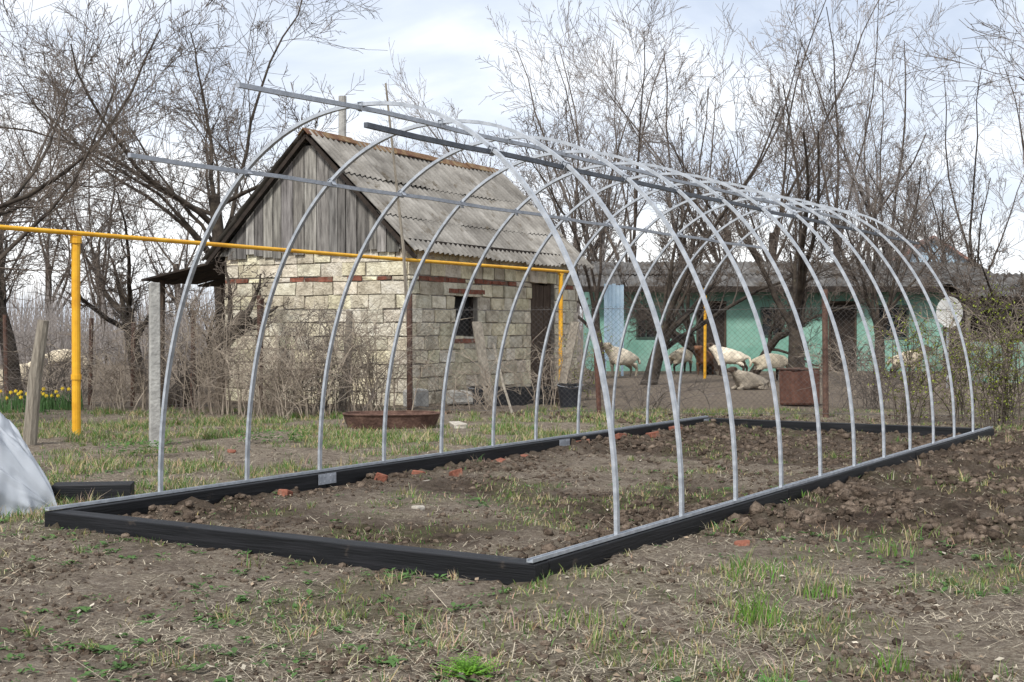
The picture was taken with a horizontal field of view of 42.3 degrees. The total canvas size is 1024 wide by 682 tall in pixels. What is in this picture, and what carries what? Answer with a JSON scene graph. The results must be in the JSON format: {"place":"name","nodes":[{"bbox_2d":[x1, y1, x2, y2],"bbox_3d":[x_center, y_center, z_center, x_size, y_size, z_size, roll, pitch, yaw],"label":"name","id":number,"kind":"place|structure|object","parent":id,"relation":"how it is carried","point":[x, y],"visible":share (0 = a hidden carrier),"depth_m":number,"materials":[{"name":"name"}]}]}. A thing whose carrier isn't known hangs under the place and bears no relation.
{"place":"outdoors","nodes":[
{"label":"outdoors","id":0,"kind":"place"},
{"bbox_2d":[0,331,1023,681],"bbox_3d":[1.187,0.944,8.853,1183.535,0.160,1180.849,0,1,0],"label":"ground","id":1,"kind":"structure","parent":0,"point":[180,563],"depth_m":5.88,"materials":[{"name":"soil"}]},
{"bbox_2d":[0,389,51,412],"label":"daffodil clump","id":2,"kind":"object","parent":1,"relation":"on","point":[16,402],"visible":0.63,"depth_m":16.55,"materials":[{"name":"green plant"}]},
{"bbox_2d":[0,412,56,517],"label":"plastic cover","id":3,"kind":"object","parent":1,"relation":"on","point":[24,483],"visible":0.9,"depth_m":7.52,"materials":[{"name":"grey"}]},
{"bbox_2d":[23,319,48,444],"bbox_3d":[-4.315,0.426,11.966,0.252,1.243,0.126,0,1,0],"label":"wooden post","id":4,"kind":"object","parent":1,"relation":"on","point":[31,420],"visible":0.79,"depth_m":11.92,"materials":[{"name":"grey wood"}]},
{"bbox_2d":[0,0,99,287],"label":"bare tree","id":5,"kind":"object","parent":1,"relation":"on","point":[16,168],"visible":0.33,"depth_m":47.15,"materials":[{"name":"brown plant"}]},
{"bbox_2d":[0,134,101,398],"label":"bare tree","id":6,"kind":"object","parent":1,"relation":"on","point":[4,302],"visible":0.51,"depth_m":20.15,"materials":[{"name":"brown plant"}]},
{"bbox_2d":[24,387,83,409],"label":"daffodil clump","id":7,"kind":"object","parent":1,"relation":"on","point":[61,403],"visible":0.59,"depth_m":17.06,"materials":[{"name":"green plant"}]},
{"bbox_2d":[45,349,88,374],"bbox_3d":[-10.169,0.471,30.142,1.104,0.584,0.392,0,1,-15],"label":"sheep","id":8,"kind":"object","parent":1,"relation":"on","point":[57,356],"visible":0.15,"depth_m":29.96},
{"bbox_2d":[0,321,146,407],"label":"dry shrub","id":9,"kind":"object","parent":1,"relation":"on","point":[50,385],"visible":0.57,"depth_m":17.52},
{"bbox_2d":[0,37,168,359],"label":"bare tree","id":10,"kind":"object","parent":1,"relation":"on","point":[78,223],"visible":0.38,"depth_m":43.49,"materials":[{"name":"brown plant"}]},
{"bbox_2d":[0,29,173,329],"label":"bare tree","id":11,"kind":"object","parent":1,"relation":"on","point":[50,281],"visible":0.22,"depth_m":51.84,"materials":[{"name":"brown plant"}]},
{"bbox_2d":[51,481,134,502],"bbox_3d":[-2.528,0.919,7.985,0.464,0.125,0.151,0,1,-8],"label":"timber offcut","id":12,"kind":"object","parent":1,"relation":"on","point":[69,490],"visible":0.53,"depth_m":7.92,"materials":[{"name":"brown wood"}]},
{"bbox_2d":[24,138,207,393],"bbox_3d":[-6.315,-1.065,21.591,3.107,4.089,3.902,0,1,0],"label":"bare tree","id":13,"kind":"object","parent":1,"relation":"on","point":[127,299],"visible":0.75,"depth_m":21.24,"materials":[{"name":"brown plant"}]},
{"bbox_2d":[8,310,227,410],"bbox_3d":[-5.127,0.257,17.315,2.777,1.342,1.751,0,1,0],"label":"dry shrub","id":14,"kind":"object","parent":1,"relation":"on","point":[139,382],"visible":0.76,"depth_m":17.14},
{"bbox_2d":[0,0,251,313],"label":"bare tree","id":15,"kind":"object","parent":1,"relation":"on","point":[12,201],"visible":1,"depth_m":14.71,"materials":[{"name":"brown plant"}]},
{"bbox_2d":[0,298,263,411],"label":"chain link fence","id":16,"kind":"object","parent":1,"relation":"on","point":[6,344],"visible":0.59,"depth_m":18.03,"materials":[{"name":"metal"}]},
{"bbox_2d":[101,439,180,454],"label":"weed clump","id":17,"kind":"object","parent":1,"relation":"on","point":[141,442],"visible":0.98,"depth_m":10.91,"materials":[{"name":"green plant"}]},
{"bbox_2d":[149,282,160,446],"bbox_3d":[-3.235,0.257,11.962,0.097,1.575,0.095,0,1,-25],"label":"concrete post","id":18,"kind":"object","parent":1,"relation":"on","point":[154,364],"visible":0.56,"depth_m":11.92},
{"bbox_2d":[101,302,248,409],"bbox_3d":[-4.186,0.215,17.118,1.742,1.426,1.680,0,1,0],"label":"dry shrub","id":19,"kind":"object","parent":1,"relation":"on","point":[175,388],"visible":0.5,"depth_m":16.91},
{"bbox_2d":[98,113,266,349],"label":"bare tree","id":20,"kind":"object","parent":1,"relation":"on","point":[185,247],"visible":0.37,"depth_m":51.17,"materials":[{"name":"brown plant"}]},
{"bbox_2d":[141,259,225,396],"bbox_3d":[-4.227,-0.147,21.053,1.606,2.214,2.980,0,1,29],"label":"lean to shed","id":21,"kind":"object","parent":1,"relation":"on","point":[204,273],"visible":0.15,"depth_m":20.22,"materials":[{"name":"grey wood"}]},
{"bbox_2d":[0,0,387,378],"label":"bare tree","id":22,"kind":"object","parent":1,"relation":"on","point":[213,199],"visible":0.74,"depth_m":27.98,"materials":[{"name":"brown plant"}]},
{"bbox_2d":[160,65,267,213],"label":"bare tree","id":23,"kind":"object","parent":1,"relation":"on","point":[231,88],"visible":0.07,"depth_m":56.95,"materials":[{"name":"brown plant"}]},
{"bbox_2d":[114,277,331,414],"bbox_3d":[-3.610,0.075,16.256,2.603,1.723,1.460,0,1,13],"label":"dry shrub","id":24,"kind":"object","parent":1,"relation":"on","point":[222,393],"visible":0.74,"depth_m":16.29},
{"bbox_2d":[160,251,293,406],"bbox_3d":[-3.964,-0.095,17.835,1.767,2.379,2.384,0,1,0],"label":"bare tree","id":25,"kind":"object","parent":1,"relation":"on","point":[253,299],"visible":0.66,"depth_m":18.04,"materials":[{"name":"brown plant"}]},
{"bbox_2d":[238,428,309,441],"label":"weed clump","id":26,"kind":"object","parent":1,"relation":"on","point":[290,434],"visible":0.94,"depth_m":12.14,"materials":[{"name":"green plant"}]},
{"bbox_2d":[160,309,408,418],"bbox_3d":[-2.696,0.258,15.681,2.986,1.368,2.094,0,1,0],"label":"dry shrub","id":27,"kind":"object","parent":1,"relation":"on","point":[280,401],"visible":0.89,"depth_m":15.58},
{"bbox_2d":[0,225,568,434],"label":"gas pipe","id":28,"kind":"object","parent":1,"relation":"on","point":[76,374],"visible":0.84,"depth_m":13.10,"materials":[{"name":"metal"}]},
{"bbox_2d":[0,272,582,365],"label":"brushwood","id":29,"kind":"object","parent":1,"relation":"on","point":[22,323],"visible":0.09,"depth_m":41.39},
{"bbox_2d":[209,296,458,414],"bbox_3d":[-2.172,0.173,15.886,3.062,1.534,1.726,0,1,0],"label":"dry shrub","id":30,"kind":"object","parent":1,"relation":"on","point":[340,395],"visible":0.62,"depth_m":16.02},
{"bbox_2d":[339,311,352,410],"bbox_3d":[-2.138,0.309,16.904,0.205,1.388,0.110,0,1,0],"label":"wooden post","id":31,"kind":"object","parent":1,"relation":"on","point":[346,344],"visible":0.1,"depth_m":16.86,"materials":[{"name":"brown wood"}]},
{"bbox_2d":[247,288,473,411],"bbox_3d":[-1.735,0.141,16.206,2.618,1.591,1.496,0,1,10],"label":"dry shrub","id":32,"kind":"object","parent":1,"relation":"on","point":[367,383],"visible":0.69,"depth_m":16.16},
{"bbox_2d":[342,410,440,429],"bbox_3d":[-1.292,0.861,14.210,1.062,0.187,0.622,0,1,-6],"label":"rusty tray","id":33,"kind":"object","parent":1,"relation":"on","point":[396,419],"visible":0.91,"depth_m":13.96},
{"bbox_2d":[201,96,592,405],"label":"stone outbuilding","id":34,"kind":"structure","parent":1,"relation":"on","point":[271,212],"depth_m":18.85,"materials":[{"name":"stone"}]},
{"bbox_2d":[449,288,484,342],"bbox_3d":[-0.703,-0.361,19.154,0.154,0.783,1.014,0,1,29],"label":"window","id":35,"kind":"structure","parent":34,"relation":"in","point":[467,312],"depth_m":19.29,"materials":[{"name":"black glass"}]},
{"bbox_2d":[530,283,550,385],"bbox_3d":[0.450,-0.047,21.247,0.078,1.749,0.812,0,1,29],"label":"door","id":36,"kind":"structure","parent":34,"relation":"in","point":[541,295],"depth_m":21.26,"materials":[{"name":"brown wood"}]},
{"bbox_2d":[385,83,413,407],"bbox_3d":[-1.478,-1.247,17.320,0.414,4.283,0.076,0,1,13],"label":"thin pole","id":37,"kind":"object","parent":1,"relation":"on","point":[401,230],"visible":0.62,"depth_m":17.29,"materials":[{"name":"brown wood"}]},
{"bbox_2d":[352,105,454,156],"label":"bare tree","id":38,"kind":"object","parent":1,"relation":"on","point":[397,136],"visible":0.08,"depth_m":52.15,"materials":[{"name":"brown plant"}]},
{"bbox_2d":[403,388,428,406],"bbox_3d":[-1.281,0.769,17.677,0.275,0.276,0.311,1,1,44],"label":"stone block","id":39,"kind":"object","parent":1,"relation":"on","point":[423,401],"depth_m":17.60,"materials":[{"name":"stone"}]},
{"bbox_2d":[374,43,545,208],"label":"bare tree","id":40,"kind":"object","parent":1,"relation":"on","point":[453,158],"visible":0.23,"depth_m":44.73,"materials":[{"name":"brown plant"}]},
{"bbox_2d":[447,390,472,405],"bbox_3d":[-0.635,0.777,18.086,0.507,0.225,0.330,0,1,-17],"label":"stone block","id":41,"kind":"object","parent":1,"relation":"on","point":[463,400],"depth_m":17.93,"materials":[{"name":"stone"}]},
{"bbox_2d":[431,651,502,677],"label":"feathery green plant","id":42,"kind":"object","parent":1,"relation":"on","point":[467,668],"visible":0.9,"depth_m":3.97,"materials":[{"name":"green plant"}]},
{"bbox_2d":[408,335,534,409],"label":"dry shrub","id":43,"kind":"object","parent":1,"relation":"on","point":[454,388],"visible":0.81,"depth_m":17.03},
{"bbox_2d":[472,321,493,405],"bbox_3d":[-0.389,0.312,18.079,0.140,1.158,0.427,0,1,-30],"label":"loose board","id":44,"kind":"object","parent":1,"relation":"on","point":[479,341],"visible":0.64,"depth_m":18.11,"materials":[{"name":"grey wood"}]},
{"bbox_2d":[493,344,513,415],"bbox_3d":[-0.103,0.480,16.145,0.037,0.871,1.048,0,1,-14],"label":"wooden stick","id":45,"kind":"object","parent":1,"relation":"on","point":[503,385],"visible":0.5,"depth_m":16.16,"materials":[{"name":"grey wood"}]},
{"bbox_2d":[0,409,1023,681],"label":"soil clods","id":46,"kind":"object","parent":1,"relation":"on","point":[842,511],"visible":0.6,"depth_m":6.86,"materials":[{"name":"soil"}]},
{"bbox_2d":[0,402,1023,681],"bbox_3d":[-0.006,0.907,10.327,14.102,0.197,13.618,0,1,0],"label":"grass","id":47,"kind":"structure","parent":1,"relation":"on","point":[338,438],"depth_m":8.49,"materials":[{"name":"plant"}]},
{"bbox_2d":[0,408,1023,681],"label":"dry straw","id":48,"kind":"object","parent":1,"relation":"on","point":[532,678],"visible":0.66,"depth_m":4.67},
{"bbox_2d":[0,461,1023,681],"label":"weeds","id":49,"kind":"object","parent":1,"relation":"on","point":[391,661],"visible":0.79,"depth_m":4.79,"materials":[{"name":"green plant"}]},
{"bbox_2d":[45,82,993,584],"bbox_3d":[1.038,-0.120,9.728,3.000,2.284,8.841,0,1,32],"label":"greenhouse frame","id":50,"kind":"object","parent":1,"relation":"on","point":[103,516],"visible":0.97,"depth_m":7.84,"materials":[{"name":"grey metal"}]},
{"bbox_2d":[482,386,559,405],"bbox_3d":[0.115,0.755,18.222,1.100,0.300,0.350,0,1,-10],"label":"feed trough","id":51,"kind":"object","parent":1,"relation":"on","point":[522,399],"visible":0.4,"depth_m":18.08,"materials":[{"name":"black plastic"}]},
{"bbox_2d":[469,323,601,406],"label":"dry shrub","id":52,"kind":"object","parent":1,"relation":"on","point":[556,373],"visible":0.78,"depth_m":17.96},
{"bbox_2d":[424,16,680,374],"bbox_3d":[1.086,-2.968,27.265,4.784,7.752,4.588,0,1,-27],"label":"bare tree","id":53,"kind":"object","parent":1,"relation":"on","point":[589,260],"visible":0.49,"depth_m":27.89,"materials":[{"name":"brown plant"}]},
{"bbox_2d":[558,322,579,382],"bbox_3d":[0.789,0.304,18.878,0.140,1.159,0.454,0,1,36],"label":"loose board","id":54,"kind":"object","parent":1,"relation":"on","point":[575,325],"visible":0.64,"depth_m":18.92,"materials":[{"name":"grey wood"}]},
{"bbox_2d":[557,383,582,407],"bbox_3d":[0.776,0.730,17.686,0.351,0.320,0.335,0,1,0],"label":"bucket","id":55,"kind":"object","parent":1,"relation":"on","point":[564,399],"visible":0.74,"depth_m":17.56,"materials":[{"name":"plastic"}]},
{"bbox_2d":[485,0,667,312],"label":"bare tree","id":56,"kind":"object","parent":1,"relation":"on","point":[614,211],"visible":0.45,"depth_m":47.52,"materials":[{"name":"brown plant"}]},
{"bbox_2d":[548,324,616,399],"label":"shrub","id":57,"kind":"object","parent":1,"relation":"on","point":[589,373],"visible":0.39,"depth_m":19.46,"materials":[{"name":"brown plant"}]},
{"bbox_2d":[540,601,631,631],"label":"grass tuft","id":58,"kind":"object","parent":1,"relation":"on","point":[576,621],"visible":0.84,"depth_m":4.66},
{"bbox_2d":[478,0,700,261],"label":"bare tree","id":59,"kind":"object","parent":1,"relation":"on","point":[634,248],"visible":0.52,"depth_m":43.77,"materials":[{"name":"brown plant"}]},
{"bbox_2d":[499,0,698,261],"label":"bare tree","id":60,"kind":"object","parent":1,"relation":"on","point":[587,129],"visible":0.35,"depth_m":56.08,"materials":[{"name":"brown plant"}]},
{"bbox_2d":[604,284,623,375],"bbox_3d":[2.275,-0.248,29.548,0.443,2.063,0.060,0,1,-5],"label":"board panel","id":61,"kind":"object","parent":1,"relation":"on","point":[613,295],"visible":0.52,"depth_m":29.52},
{"bbox_2d":[603,342,640,376],"bbox_3d":[2.349,0.403,28.506,1.110,0.749,0.397,0,1,-35],"label":"sheep","id":62,"kind":"object","parent":1,"relation":"on","point":[629,363],"visible":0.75,"depth_m":28.38},
{"bbox_2d":[257,289,1023,417],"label":"chain link fence","id":63,"kind":"object","parent":1,"relation":"on","point":[825,369],"visible":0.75,"depth_m":16.04,"materials":[{"name":"metal"}]},
{"bbox_2d":[554,368,732,411],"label":"dry shrub","id":64,"kind":"object","parent":1,"relation":"on","point":[643,397],"visible":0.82,"depth_m":17.02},
{"bbox_2d":[545,9,748,262],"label":"bare tree","id":65,"kind":"object","parent":1,"relation":"on","point":[680,161],"visible":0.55,"depth_m":45.64,"materials":[{"name":"brown plant"}]},
{"bbox_2d":[602,206,736,374],"bbox_3d":[3.402,-1.137,30.769,2.793,4.150,3.593,0,1,-18],"label":"bare tree","id":66,"kind":"object","parent":1,"relation":"on","point":[691,344],"visible":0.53,"depth_m":30.39,"materials":[{"name":"brown plant"}]},
{"bbox_2d":[669,347,692,372],"bbox_3d":[4.045,0.399,31.325,1.030,0.708,0.366,0,1,-40],"label":"sheep","id":67,"kind":"object","parent":1,"relation":"on","point":[675,357],"visible":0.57,"depth_m":31.14},
{"bbox_2d":[694,346,713,374],"bbox_3d":[4.365,0.432,30.078,0.346,0.666,0.977,0,1,30],"label":"sheep","id":68,"kind":"object","parent":1,"relation":"on","point":[699,359],"visible":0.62,"depth_m":29.91},
{"bbox_2d":[703,287,706,378],"bbox_3d":[4.095,-0.118,28.000,0.080,2.030,0.084,0,1,0],"label":"yellow post","id":69,"kind":"object","parent":1,"relation":"on","point":[705,347],"visible":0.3,"depth_m":27.98,"materials":[{"name":"metal"}]},
{"bbox_2d":[707,343,750,374],"bbox_3d":[4.831,0.402,29.597,1.076,0.733,0.370,0,1,20],"label":"sheep","id":70,"kind":"object","parent":1,"relation":"on","point":[734,354],"visible":0.67,"depth_m":29.44},
{"bbox_2d":[625,1,869,260],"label":"bare tree","id":71,"kind":"object","parent":1,"relation":"on","point":[693,150],"visible":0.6,"depth_m":46.61,"materials":[{"name":"brown plant"}]},
{"bbox_2d":[726,366,769,389],"bbox_3d":[4.096,0.645,22.897,0.856,0.415,0.353,0,1,-20],"label":"sheep","id":72,"kind":"object","parent":1,"relation":"on","point":[761,382],"visible":0.88,"depth_m":22.77},
{"bbox_2d":[704,552,803,583],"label":"grass tuft","id":73,"kind":"object","parent":1,"relation":"on","point":[740,568],"visible":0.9,"depth_m":5.52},
{"bbox_2d":[727,586,794,627],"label":"grass tuft","id":74,"kind":"object","parent":1,"relation":"on","point":[759,609],"visible":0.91,"depth_m":4.64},
{"bbox_2d":[630,34,898,384],"bbox_3d":[5.450,-2.308,25.735,6.688,6.566,4.303,0,1,-40],"label":"bare tree","id":75,"kind":"object","parent":1,"relation":"on","point":[667,335],"visible":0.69,"depth_m":24.94,"materials":[{"name":"brown plant"}]},
{"bbox_2d":[749,353,787,379],"bbox_3d":[5.260,0.521,26.685,1.030,0.547,0.357,0,1,-15],"label":"sheep","id":76,"kind":"object","parent":1,"relation":"on","point":[773,359],"visible":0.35,"depth_m":26.53},
{"bbox_2d":[682,34,890,367],"bbox_3d":[5.167,-2.541,24.695,3.838,6.964,6.948,0,1,0],"label":"bare tree","id":77,"kind":"object","parent":1,"relation":"on","point":[799,283],"visible":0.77,"depth_m":23.99,"materials":[{"name":"brown plant"}]},
{"bbox_2d":[685,0,899,261],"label":"bare tree","id":78,"kind":"object","parent":1,"relation":"on","point":[772,237],"visible":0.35,"depth_m":49.45,"materials":[{"name":"brown plant"}]},
{"bbox_2d":[777,367,819,405],"bbox_3d":[3.918,0.632,18.076,0.473,0.525,0.355,0,1,-24],"label":"rusty tank","id":79,"kind":"object","parent":1,"relation":"on","point":[786,382],"visible":0.78,"depth_m":17.93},
{"bbox_2d":[788,568,854,600],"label":"grass tuft","id":80,"kind":"object","parent":1,"relation":"on","point":[816,588],"visible":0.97,"depth_m":5.16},
{"bbox_2d":[749,247,900,374],"bbox_3d":[7.260,-0.608,29.943,3.715,3.102,2.319,0,1,0],"label":"bare tree","id":81,"kind":"object","parent":1,"relation":"on","point":[781,335],"visible":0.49,"depth_m":30.11,"materials":[{"name":"brown plant"}]},
{"bbox_2d":[779,333,924,395],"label":"dry shrub","id":82,"kind":"object","parent":1,"relation":"on","point":[838,372],"visible":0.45,"depth_m":21.05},
{"bbox_2d":[779,330,945,408],"bbox_3d":[4.691,0.379,17.621,2.142,1.090,1.858,0,1,14],"label":"dry shrub","id":83,"kind":"object","parent":1,"relation":"on","point":[872,393],"visible":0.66,"depth_m":17.43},
{"bbox_2d":[740,0,989,261],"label":"bare tree","id":84,"kind":"object","parent":1,"relation":"on","point":[862,144],"visible":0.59,"depth_m":43.44,"materials":[{"name":"brown plant"}]},
{"bbox_2d":[761,66,978,261],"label":"bare tree","id":85,"kind":"object","parent":1,"relation":"on","point":[916,255],"visible":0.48,"depth_m":40.70,"materials":[{"name":"brown plant"}]},
{"bbox_2d":[801,36,938,261],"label":"bare tree","id":86,"kind":"object","parent":1,"relation":"on","point":[876,177],"visible":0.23,"depth_m":57.66,"materials":[{"name":"brown plant"}]},
{"bbox_2d":[784,0,963,260],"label":"bare tree","id":87,"kind":"object","parent":1,"relation":"on","point":[879,161],"visible":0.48,"depth_m":47.53,"materials":[{"name":"brown plant"}]},
{"bbox_2d":[865,635,916,673],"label":"grass tuft","id":88,"kind":"object","parent":1,"relation":"on","point":[881,662],"visible":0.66,"depth_m":4.01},
{"bbox_2d":[866,535,923,557],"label":"grass tuft","id":89,"kind":"object","parent":1,"relation":"on","point":[895,549],"visible":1,"depth_m":6.05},
{"bbox_2d":[807,119,987,378],"bbox_3d":[8.767,-2.029,28.548,5.483,5.867,3.074,0,1,-44],"label":"bare tree","id":90,"kind":"object","parent":1,"relation":"on","point":[873,313],"visible":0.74,"depth_m":28.02,"materials":[{"name":"brown plant"}]},
{"bbox_2d":[887,346,930,379],"bbox_3d":[8.126,0.438,27.065,0.366,0.708,1.030,0,1,-40],"label":"sheep","id":91,"kind":"object","parent":1,"relation":"on","point":[913,355],"visible":0.24,"depth_m":26.93},
{"bbox_2d":[864,300,983,423],"bbox_3d":[4.510,0.238,14.586,1.263,1.425,0.875,0,1,32],"label":"leafy shrub","id":92,"kind":"object","parent":1,"relation":"on","point":[908,373],"visible":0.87,"depth_m":14.60,"materials":[{"name":"green plant"}]},
{"bbox_2d":[845,303,1023,404],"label":"dry shrub","id":93,"kind":"object","parent":1,"relation":"on","point":[944,386],"visible":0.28,"depth_m":18.41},
{"bbox_2d":[936,296,962,387],"bbox_3d":[7.716,0.074,23.387,0.410,1.730,0.444,0,1,31],"label":"satellite dish","id":94,"kind":"object","parent":1,"relation":"on","point":[941,303],"visible":0.4,"depth_m":23.48,"materials":[{"name":"white paint"}]},
{"bbox_2d":[884,4,1023,269],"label":"bare tree","id":95,"kind":"object","parent":1,"relation":"on","point":[972,192],"visible":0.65,"depth_m":44.54,"materials":[{"name":"brown plant"}]},
{"bbox_2d":[888,0,1023,119],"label":"bare tree","id":96,"kind":"object","parent":1,"relation":"on","point":[984,61],"visible":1,"depth_m":14.36,"materials":[{"name":"brown plant"}]},
{"bbox_2d":[891,202,1023,385],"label":"bare tree","id":97,"kind":"object","parent":1,"relation":"on","point":[968,285],"visible":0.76,"depth_m":24.06,"materials":[{"name":"brown plant"}]},
{"bbox_2d":[897,322,1023,422],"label":"leafy shrub","id":98,"kind":"object","parent":1,"relation":"on","point":[962,403],"visible":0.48,"depth_m":15.00,"materials":[{"name":"green plant"}]},
{"bbox_2d":[914,293,1023,411],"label":"dry shrub","id":99,"kind":"object","parent":1,"relation":"on","point":[989,335],"visible":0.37,"depth_m":17.04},
{"bbox_2d":[925,271,1023,427],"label":"leafy shrub","id":100,"kind":"object","parent":1,"relation":"on","point":[1005,410],"visible":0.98,"depth_m":13.96,"materials":[{"name":"green plant"}]},
{"bbox_2d":[940,273,1023,382],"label":"slate roofed shed","id":101,"kind":"structure","parent":1,"relation":"on","point":[1008,280],"depth_m":27.29,"materials":[{"name":"grey wood"}]},
{"bbox_2d":[979,0,1023,259],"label":"bare tree","id":102,"kind":"object","parent":1,"relation":"on","point":[1019,118],"visible":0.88,"depth_m":42.81,"materials":[{"name":"brown plant"}]},
{"bbox_2d":[989,59,1023,211],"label":"bare tree","id":103,"kind":"object","parent":1,"relation":"on","point":[1010,145],"visible":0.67,"depth_m":52.12,"materials":[{"name":"brown plant"}]},
{"bbox_2d":[0,0,1023,330],"label":"sky","id":104,"kind":"structure","parent":0,"point":[443,40],"materials":[{"name":"white"}]},
{"bbox_2d":[577,261,993,370],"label":"green farm building","id":105,"kind":"structure","parent":0,"point":[753,341],"depth_m":33.00,"materials":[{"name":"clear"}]},
{"bbox_2d":[636,307,655,338],"bbox_3d":[3.350,-0.448,33.022,0.500,0.800,0.090,0,1,0],"label":"window","id":106,"kind":"structure","parent":105,"relation":"in","point":[642,337],"depth_m":33.06,"materials":[{"name":"black glass"}]},
{"bbox_2d":[696,301,725,370],"bbox_3d":[4.975,-0.124,33.030,0.750,1.750,0.100,0,1,0],"label":"door","id":107,"kind":"structure","parent":105,"relation":"in","point":[722,337],"depth_m":33.04,"materials":[{"name":"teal wood"}]},
{"bbox_2d":[760,307,784,336],"bbox_3d":[6.500,-0.473,33.022,0.600,0.750,0.090,0,1,0],"label":"window","id":108,"kind":"structure","parent":105,"relation":"in","point":[765,329],"depth_m":33.06,"materials":[{"name":"black glass"}]},
{"bbox_2d":[828,301,856,370],"bbox_3d":[8.250,-0.124,33.030,0.700,1.750,0.100,0,1,0],"label":"door","id":109,"kind":"structure","parent":105,"relation":"in","point":[847,325],"depth_m":33.03,"materials":[{"name":"brown wood"}]},
{"bbox_2d":[879,305,908,338],"bbox_3d":[9.500,-0.473,33.022,0.800,0.850,0.090,0,1,0],"label":"window","id":110,"kind":"structure","parent":105,"relation":"in","point":[896,307],"depth_m":33.06,"materials":[{"name":"black glass"}]},
{"bbox_2d":[903,236,968,262],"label":"blue house","id":111,"kind":"structure","parent":0,"point":[913,257],"depth_m":63.57,"materials":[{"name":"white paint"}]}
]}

